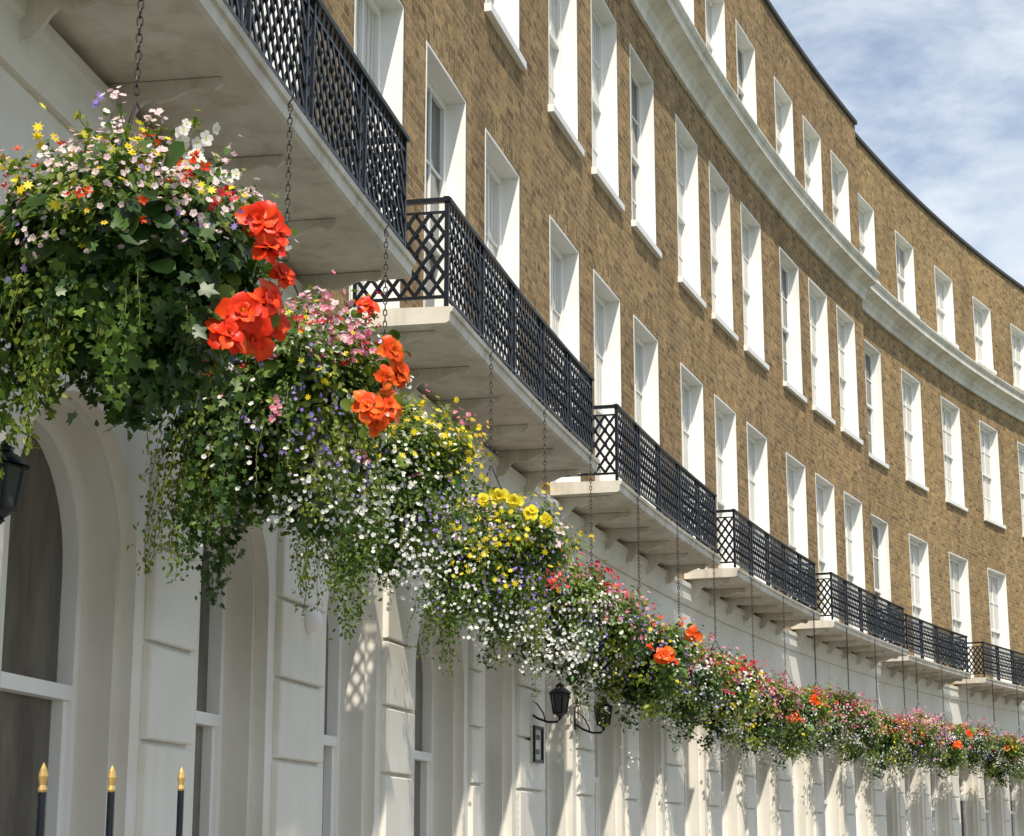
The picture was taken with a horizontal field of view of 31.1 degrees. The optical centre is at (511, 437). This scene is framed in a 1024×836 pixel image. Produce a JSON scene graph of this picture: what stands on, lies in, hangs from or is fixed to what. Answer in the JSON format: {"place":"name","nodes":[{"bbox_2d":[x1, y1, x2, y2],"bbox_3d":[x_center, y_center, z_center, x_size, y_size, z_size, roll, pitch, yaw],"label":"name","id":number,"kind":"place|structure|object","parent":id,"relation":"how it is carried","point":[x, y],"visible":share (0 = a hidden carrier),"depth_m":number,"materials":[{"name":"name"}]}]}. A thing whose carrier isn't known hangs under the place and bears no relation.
{"place":"outdoors","nodes":[
{"label":"outdoors","id":0,"kind":"place"},
{"bbox_2d":[620,207,1023,835],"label":"terrace house","id":1,"kind":"structure","parent":0,"point":[976,395],"depth_m":38.68,"materials":[{"name":"brick"}]},
{"bbox_2d":[934,265,958,348],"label":"window","id":2,"kind":"structure","parent":1,"relation":"in","point":[943,284],"depth_m":38.88,"materials":[{"name":"white paint"}]},
{"bbox_2d":[941,396,967,511],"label":"window","id":3,"kind":"structure","parent":1,"relation":"in","point":[951,430],"depth_m":38.19,"materials":[{"name":"white paint"}]},
{"bbox_2d":[949,552,973,677],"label":"window","id":4,"kind":"structure","parent":1,"relation":"in","point":[958,566],"depth_m":37.56,"materials":[{"name":"white paint"}]},
{"bbox_2d":[959,767,966,835],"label":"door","id":5,"kind":"structure","parent":1,"relation":"in","point":[961,776],"depth_m":36.55,"materials":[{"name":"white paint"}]},
{"bbox_2d":[972,296,996,374],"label":"window","id":6,"kind":"structure","parent":1,"relation":"in","point":[981,313],"depth_m":40.99,"materials":[{"name":"white paint"}]},
{"bbox_2d":[984,768,991,835],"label":"arched window","id":7,"kind":"structure","parent":1,"relation":"in","point":[987,792],"depth_m":37.92,"materials":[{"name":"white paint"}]},
{"bbox_2d":[979,420,1005,528],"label":"window","id":8,"kind":"structure","parent":1,"relation":"in","point":[990,464],"depth_m":40.31,"materials":[{"name":"white paint"}]},
{"bbox_2d":[967,678,1023,797],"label":"hanging basket","id":9,"kind":"object","parent":1,"relation":"hanging from","point":[1004,753],"visible":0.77,"depth_m":35.43,"materials":[{"name":"green metal"}]},
{"bbox_2d":[987,567,1011,683],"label":"window","id":10,"kind":"structure","parent":1,"relation":"in","point":[997,587],"depth_m":39.67,"materials":[{"name":"white paint"}]},
{"bbox_2d":[1000,687,1023,787],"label":"hanging basket","id":11,"kind":"object","parent":1,"relation":"hanging from","point":[1021,776],"visible":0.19,"depth_m":37.01,"materials":[{"name":"green metal"}]},
{"bbox_2d":[1009,774,1017,835],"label":"arched window","id":12,"kind":"structure","parent":1,"relation":"in","point":[1012,791],"depth_m":39.30,"materials":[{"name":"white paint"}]},
{"bbox_2d":[699,271,1023,652],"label":"terrace house","id":13,"kind":"structure","parent":0,"point":[1013,300],"depth_m":42.08,"materials":[{"name":"brick"}]},
{"bbox_2d":[1010,323,1023,392],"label":"window","id":14,"kind":"structure","parent":13,"relation":"in","point":[1017,336],"depth_m":43.03,"materials":[{"name":"white paint"}]},
{"bbox_2d":[1017,441,1023,536],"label":"window","id":15,"kind":"structure","parent":13,"relation":"in","point":[1020,446],"depth_m":42.19,"materials":[{"name":"white paint"}]},
{"bbox_2d":[803,392,960,618],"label":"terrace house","id":16,"kind":"structure","parent":0,"point":[887,522],"depth_m":53.61,"materials":[{"name":"brick"}]},
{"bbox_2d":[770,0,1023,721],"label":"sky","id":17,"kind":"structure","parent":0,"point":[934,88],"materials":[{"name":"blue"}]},
{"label":"pavement","id":18,"kind":"structure","parent":0,"visible":0},
{"bbox_2d":[36,763,184,835],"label":"area railing","id":19,"kind":"object","parent":18,"relation":"on","point":[42,797],"visible":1,"depth_m":2.13,"materials":[{"name":"black metal"}]},
{"bbox_2d":[0,0,415,835],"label":"terrace house","id":20,"kind":"structure","parent":18,"relation":"on","point":[150,686],"depth_m":7.70,"materials":[{"name":"paint"}]},
{"bbox_2d":[0,440,29,523],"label":"wall lantern","id":21,"kind":"object","parent":20,"relation":"attached to","point":[14,466],"depth_m":5.83,"materials":[{"name":"black metal"}]},
{"bbox_2d":[0,412,82,835],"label":"arched window","id":22,"kind":"structure","parent":20,"relation":"in","point":[41,634],"depth_m":7.40,"materials":[{"name":"white paint"}]},
{"bbox_2d":[0,0,298,479],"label":"hanging basket","id":23,"kind":"object","parent":20,"relation":"hanging from","point":[129,289],"visible":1,"depth_m":5.52,"materials":[{"name":"green metal"}]},
{"bbox_2d":[192,514,225,835],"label":"arched window","id":24,"kind":"structure","parent":20,"relation":"in","point":[209,711],"depth_m":9.24,"materials":[{"name":"white paint"}]},
{"bbox_2d":[233,0,300,95],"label":"window","id":25,"kind":"structure","parent":20,"relation":"in","point":[259,45],"depth_m":10.36,"materials":[{"name":"white paint"}]},
{"bbox_2d":[126,85,418,610],"bbox_3d":[-0.949,-0.411,7.572,1.164,2.218,1.107,-6,-14,25],"label":"hanging basket","id":26,"kind":"object","parent":20,"relation":"hanging from","point":[302,413],"visible":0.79,"depth_m":7.24,"materials":[{"name":"green metal"}]},
{"bbox_2d":[305,607,321,632],"bbox_3d":[-1.065,0.984,9.950,0.072,0.137,0.137,-2,-13,11],"label":"bulkhead light","id":27,"kind":"object","parent":20,"relation":"attached to","point":[313,620],"visible":0.94,"depth_m":9.90,"materials":[{"name":"white glass"}]},
{"bbox_2d":[279,215,497,644],"bbox_3d":[-0.626,-0.064,9.100,1.119,2.241,1.246,0,-12,0],"label":"hanging basket","id":28,"kind":"object","parent":20,"relation":"hanging from","point":[420,471],"visible":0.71,"depth_m":8.89,"materials":[{"name":"green metal"}]},
{"bbox_2d":[298,0,599,835],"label":"terrace house","id":29,"kind":"structure","parent":18,"relation":"on","point":[412,742],"depth_m":13.28,"materials":[{"name":"paint"}]},
{"bbox_2d":[322,579,341,835],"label":"arched window","id":30,"kind":"structure","parent":29,"relation":"in","point":[333,648],"depth_m":11.25,"materials":[{"name":"white paint"}]},
{"bbox_2d":[349,0,403,309],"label":"window","id":31,"kind":"structure","parent":29,"relation":"in","point":[378,24],"depth_m":12.61,"materials":[{"name":"white paint"}]},
{"bbox_2d":[414,616,433,835],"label":"arched window","id":32,"kind":"structure","parent":29,"relation":"in","point":[424,681],"depth_m":13.26,"materials":[{"name":"white paint"}]},
{"bbox_2d":[400,40,465,313],"bbox_3d":[-0.603,-1.516,13.586,0.239,2.523,1.150,-3,-13,13],"label":"window","id":33,"kind":"structure","parent":29,"relation":"in","point":[445,114],"depth_m":14.14,"materials":[{"name":"white paint"}]},
{"bbox_2d":[465,128,519,374],"bbox_3d":[-0.191,-1.160,15.211,0.239,2.523,1.150,-3,-13,14],"label":"window","id":34,"kind":"structure","parent":29,"relation":"in","point":[502,181],"depth_m":15.83,"materials":[{"name":"white paint"}]},
{"bbox_2d":[405,343,600,696],"bbox_3d":[-0.072,0.485,11.601,1.251,2.242,1.300,0,-12,0],"label":"hanging basket","id":35,"kind":"object","parent":29,"relation":"hanging from","point":[523,549],"visible":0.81,"depth_m":11.24,"materials":[{"name":"green metal"}]},
{"bbox_2d":[484,0,526,70],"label":"window","id":36,"kind":"structure","parent":29,"relation":"in","point":[503,15],"depth_m":16.19,"materials":[{"name":"white paint"}]},
{"bbox_2d":[530,725,543,763],"bbox_3d":[0.210,2.543,15.237,0.040,0.300,0.300,-3,-13,15],"label":"notice board","id":37,"kind":"object","parent":29,"relation":"attached to","point":[536,744],"visible":1,"depth_m":15.21,"materials":[{"name":"paper"}]},
{"bbox_2d":[467,402,623,693],"bbox_3d":[0.219,0.749,13.136,1.224,2.099,1.230,0,-12,0],"label":"hanging basket","id":38,"kind":"object","parent":29,"relation":"hanging from","point":[585,621],"visible":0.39,"depth_m":12.82,"materials":[{"name":"green metal"}]},
{"bbox_2d":[533,682,570,722],"bbox_3d":[0.307,2.191,15.224,0.371,0.342,0.186,-3,-13,15],"label":"wall lantern","id":39,"kind":"object","parent":29,"relation":"attached to","point":[559,698],"depth_m":15.16,"materials":[{"name":"black metal"}]},
{"bbox_2d":[546,447,663,706],"bbox_3d":[0.588,1.101,14.727,1.214,2.106,1.270,0,-12,0],"label":"hanging basket","id":40,"kind":"object","parent":29,"relation":"hanging from","point":[623,639],"visible":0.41,"depth_m":14.42,"materials":[{"name":"green metal"}]},
{"bbox_2d":[400,0,820,835],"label":"terrace house","id":41,"kind":"structure","parent":18,"relation":"on","point":[728,170],"depth_m":24.41,"materials":[{"name":"brick"}]},
{"bbox_2d":[682,726,686,835],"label":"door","id":42,"kind":"structure","parent":41,"relation":"in","point":[684,766],"depth_m":21.84,"materials":[{"name":"white paint"}]},
{"bbox_2d":[680,0,693,23],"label":"window","id":43,"kind":"structure","parent":41,"relation":"in","point":[688,5],"depth_m":24.36,"materials":[{"name":"white paint"}]},
{"bbox_2d":[675,113,705,308],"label":"window","id":44,"kind":"structure","parent":41,"relation":"in","point":[689,277],"depth_m":23.68,"materials":[{"name":"white paint"}]},
{"bbox_2d":[680,362,706,568],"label":"window","id":45,"kind":"structure","parent":41,"relation":"in","point":[692,406],"depth_m":23.09,"materials":[{"name":"white paint"}]},
{"bbox_2d":[694,0,726,78],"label":"window","id":46,"kind":"structure","parent":41,"relation":"in","point":[714,9],"depth_m":25.98,"materials":[{"name":"white paint"}]},
{"bbox_2d":[698,161,738,341],"bbox_3d":[2.739,-2.502,24.796,0.295,2.206,1.230,-5,-13,20],"label":"window","id":47,"kind":"structure","parent":41,"relation":"in","point":[719,191],"depth_m":25.24,"materials":[{"name":"white paint"}]},
{"bbox_2d":[703,394,739,568],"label":"window","id":48,"kind":"structure","parent":41,"relation":"in","point":[725,417],"depth_m":24.61,"materials":[{"name":"white paint"}]},
{"bbox_2d":[720,737,725,835],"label":"arched window","id":49,"kind":"structure","parent":41,"relation":"in","point":[722,772],"depth_m":23.55,"materials":[{"name":"white paint"}]},
{"bbox_2d":[725,20,756,123],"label":"window","id":50,"kind":"structure","parent":41,"relation":"in","point":[746,70],"depth_m":27.50,"materials":[{"name":"white paint"}]},
{"bbox_2d":[730,201,768,370],"bbox_3d":[3.366,-2.161,26.352,0.295,2.206,1.230,-5,-13,21],"label":"window","id":51,"kind":"structure","parent":41,"relation":"in","point":[750,228],"depth_m":26.80,"materials":[{"name":"white paint"}]},
{"bbox_2d":[736,421,771,586],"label":"window","id":52,"kind":"structure","parent":41,"relation":"in","point":[757,455],"depth_m":26.19,"materials":[{"name":"white paint"}]},
{"bbox_2d":[755,750,759,835],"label":"arched window","id":53,"kind":"structure","parent":41,"relation":"in","point":[755,750],"depth_m":25.14,"materials":[{"name":"white paint"}]},
{"bbox_2d":[718,573,812,766],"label":"hanging basket","id":54,"kind":"object","parent":41,"relation":"hanging from","point":[780,695],"visible":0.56,"depth_m":21.43,"materials":[{"name":"green metal"}]},
{"bbox_2d":[753,591,840,796],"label":"hanging basket","id":55,"kind":"object","parent":41,"relation":"hanging from","point":[799,735],"visible":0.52,"depth_m":23.00,"materials":[{"name":"green metal"}]},
{"bbox_2d":[777,607,864,762],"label":"hanging basket","id":56,"kind":"object","parent":41,"relation":"hanging from","point":[846,710],"visible":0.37,"depth_m":24.70,"materials":[{"name":"green metal"}]},
{"bbox_2d":[511,0,721,835],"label":"terrace house","id":57,"kind":"structure","parent":18,"relation":"on","point":[600,152],"depth_m":18.89,"materials":[{"name":"brick"}]},
{"bbox_2d":[544,674,548,835],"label":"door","id":58,"kind":"structure","parent":57,"relation":"in","point":[546,690],"depth_m":16.61,"materials":[{"name":"white paint"}]},
{"bbox_2d":[549,215,580,481],"bbox_3d":[0.389,-0.705,17.285,0.239,2.523,1.150,-3,-13,15],"label":"window","id":59,"kind":"structure","parent":57,"relation":"in","point":[564,257],"depth_m":17.89,"materials":[{"name":"white paint"}]},
{"bbox_2d":[548,0,584,156],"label":"window","id":60,"kind":"structure","parent":57,"relation":"in","point":[562,14],"depth_m":18.43,"materials":[{"name":"white paint"}]},
{"bbox_2d":[574,696,613,733],"bbox_3d":[0.743,2.524,16.744,0.371,0.342,0.186,-4,-13,16],"label":"wall lantern","id":61,"kind":"object","parent":57,"relation":"attached to","point":[600,715],"depth_m":16.69,"materials":[{"name":"black metal"}]},
{"bbox_2d":[594,688,599,835],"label":"arched window","id":62,"kind":"structure","parent":57,"relation":"in","point":[596,728],"depth_m":18.38,"materials":[{"name":"white paint"}]},
{"bbox_2d":[579,269,622,480],"bbox_3d":[0.877,-0.353,18.889,0.239,2.523,1.150,-4,-13,16],"label":"window","id":63,"kind":"structure","parent":57,"relation":"in","point":[607,326],"depth_m":19.44,"materials":[{"name":"white paint"}]},
{"bbox_2d":[577,0,624,211],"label":"window","id":64,"kind":"structure","parent":57,"relation":"in","point":[604,169],"depth_m":20.07,"materials":[{"name":"white paint"}]},
{"bbox_2d":[617,42,661,258],"bbox_3d":[1.426,-3.292,21.195,0.295,2.206,1.230,-4,-13,17],"label":"window","id":65,"kind":"structure","parent":57,"relation":"in","point":[643,221],"depth_m":21.65,"materials":[{"name":"white paint"}]},
{"bbox_2d":[620,314,659,507],"bbox_3d":[1.399,-0.004,20.483,0.239,2.523,1.150,-4,-13,17],"label":"window","id":66,"kind":"structure","parent":57,"relation":"in","point":[646,367],"depth_m":21.07,"materials":[{"name":"white paint"}]},
{"bbox_2d":[638,711,642,835],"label":"arched window","id":67,"kind":"structure","parent":57,"relation":"in","point":[640,763],"depth_m":20.01,"materials":[{"name":"white paint"}]},
{"bbox_2d":[573,490,714,770],"bbox_3d":[1.127,1.700,16.463,1.493,2.531,1.316,1,-12,-6],"label":"hanging basket","id":68,"kind":"object","parent":57,"relation":"hanging from","point":[669,668],"visible":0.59,"depth_m":16.18,"materials":[{"name":"green metal"}]},
{"bbox_2d":[610,522,746,741],"bbox_3d":[1.653,1.899,18.160,1.423,2.194,1.361,-2,-13,9],"label":"hanging basket","id":69,"kind":"object","parent":57,"relation":"hanging from","point":[714,678],"visible":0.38,"depth_m":17.85,"materials":[{"name":"green metal"}]},
{"bbox_2d":[659,548,775,769],"bbox_3d":[2.157,2.372,19.852,1.364,2.393,1.346,0,-12,-2],"label":"hanging basket","id":70,"kind":"object","parent":57,"relation":"hanging from","point":[739,697],"visible":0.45,"depth_m":19.54,"materials":[{"name":"green metal"}]},
{"bbox_2d":[466,0,908,835],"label":"terrace house","id":71,"kind":"structure","parent":18,"relation":"on","point":[818,296],"depth_m":29.59,"materials":[{"name":"brick"}]},
{"bbox_2d":[774,76,794,175],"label":"window","id":72,"kind":"structure","parent":71,"relation":"in","point":[783,104],"depth_m":29.47,"materials":[{"name":"white paint"}]},
{"bbox_2d":[779,246,806,402],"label":"window","id":73,"kind":"structure","parent":71,"relation":"in","point":[789,271],"depth_m":28.77,"materials":[{"name":"white paint"}]},
{"bbox_2d":[791,752,795,835],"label":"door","id":74,"kind":"structure","parent":71,"relation":"in","point":[793,778],"depth_m":26.94,"materials":[{"name":"white paint"}]},
{"bbox_2d":[786,452,809,606],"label":"window","id":75,"kind":"structure","parent":71,"relation":"in","point":[795,470],"depth_m":28.17,"materials":[{"name":"white paint"}]},
{"bbox_2d":[793,116,822,209],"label":"window","id":76,"kind":"structure","parent":71,"relation":"in","point":[812,141],"depth_m":30.98,"materials":[{"name":"white paint"}]},
{"bbox_2d":[799,277,835,424],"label":"window","id":77,"kind":"structure","parent":71,"relation":"in","point":[819,341],"depth_m":30.29,"materials":[{"name":"white paint"}]},
{"bbox_2d":[806,473,838,621],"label":"window","id":78,"kind":"structure","parent":71,"relation":"in","point":[825,498],"depth_m":29.65,"materials":[{"name":"white paint"}]},
{"bbox_2d":[823,749,829,835],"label":"arched window","id":79,"kind":"structure","parent":71,"relation":"in","point":[825,772],"depth_m":28.66,"materials":[{"name":"white paint"}]},
{"bbox_2d":[821,149,850,241],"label":"window","id":80,"kind":"structure","parent":71,"relation":"in","point":[839,173],"depth_m":32.48,"materials":[{"name":"white paint"}]},
{"bbox_2d":[827,304,862,444],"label":"window","id":81,"kind":"structure","parent":71,"relation":"in","point":[845,325],"depth_m":31.79,"materials":[{"name":"white paint"}]},
{"bbox_2d":[834,491,866,633],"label":"window","id":82,"kind":"structure","parent":71,"relation":"in","point":[855,564],"depth_m":31.18,"materials":[{"name":"white paint"}]},
{"bbox_2d":[821,627,888,774],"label":"hanging basket","id":83,"kind":"object","parent":71,"relation":"hanging from","point":[871,725],"visible":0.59,"depth_m":26.43,"materials":[{"name":"green metal"}]},
{"bbox_2d":[854,760,858,835],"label":"arched window","id":84,"kind":"structure","parent":71,"relation":"in","point":[855,771],"depth_m":30.18,"materials":[{"name":"white paint"}]},
{"bbox_2d":[859,635,915,793],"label":"hanging basket","id":85,"kind":"object","parent":71,"relation":"hanging from","point":[893,741],"visible":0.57,"depth_m":28.05,"materials":[{"name":"green metal"}]},
{"bbox_2d":[889,646,947,777],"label":"hanging basket","id":86,"kind":"object","parent":71,"relation":"hanging from","point":[922,744],"visible":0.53,"depth_m":29.61,"materials":[{"name":"green metal"}]},
{"bbox_2d":[571,132,971,835],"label":"terrace house","id":87,"kind":"structure","parent":18,"relation":"on","point":[905,342],"depth_m":34.68,"materials":[{"name":"brick"}]},
{"bbox_2d":[858,193,880,283],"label":"window","id":88,"kind":"structure","parent":87,"relation":"in","point":[865,211],"depth_m":34.56,"materials":[{"name":"white paint"}]},
{"bbox_2d":[864,339,888,468],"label":"window","id":89,"kind":"structure","parent":87,"relation":"in","point":[875,423],"depth_m":33.86,"materials":[{"name":"white paint"}]},
{"bbox_2d":[871,514,891,641],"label":"window","id":90,"kind":"structure","parent":87,"relation":"in","point":[880,535],"depth_m":33.24,"materials":[{"name":"white paint"}]},
{"bbox_2d":[895,230,919,318],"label":"window","id":91,"kind":"structure","parent":87,"relation":"in","point":[904,251],"depth_m":36.70,"materials":[{"name":"white paint"}]},
{"bbox_2d":[904,769,910,835],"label":"arched window","id":92,"kind":"structure","parent":87,"relation":"in","point":[907,798],"depth_m":33.56,"materials":[{"name":"white paint"}]},
{"bbox_2d":[901,368,928,491],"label":"window","id":93,"kind":"structure","parent":87,"relation":"in","point":[911,390],"depth_m":36.01,"materials":[{"name":"white paint"}]},
{"bbox_2d":[909,533,933,661],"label":"window","id":94,"kind":"structure","parent":87,"relation":"in","point":[918,548],"depth_m":35.38,"materials":[{"name":"white paint"}]},
{"bbox_2d":[892,655,957,775],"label":"hanging basket","id":95,"kind":"object","parent":87,"relation":"hanging from","point":[922,716],"visible":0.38,"depth_m":31.13,"materials":[{"name":"green metal"}]},
{"bbox_2d":[930,761,937,835],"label":"arched window","id":96,"kind":"structure","parent":87,"relation":"in","point":[933,781],"depth_m":35.03,"materials":[{"name":"white paint"}]},
{"bbox_2d":[917,663,976,800],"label":"hanging basket","id":97,"kind":"object","parent":87,"relation":"hanging from","point":[956,758],"visible":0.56,"depth_m":32.55,"materials":[{"name":"green metal"}]},
{"bbox_2d":[951,676,1000,775],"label":"hanging basket","id":98,"kind":"object","parent":87,"relation":"hanging from","point":[983,741],"visible":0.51,"depth_m":33.96,"materials":[{"name":"green metal"}]}
]}

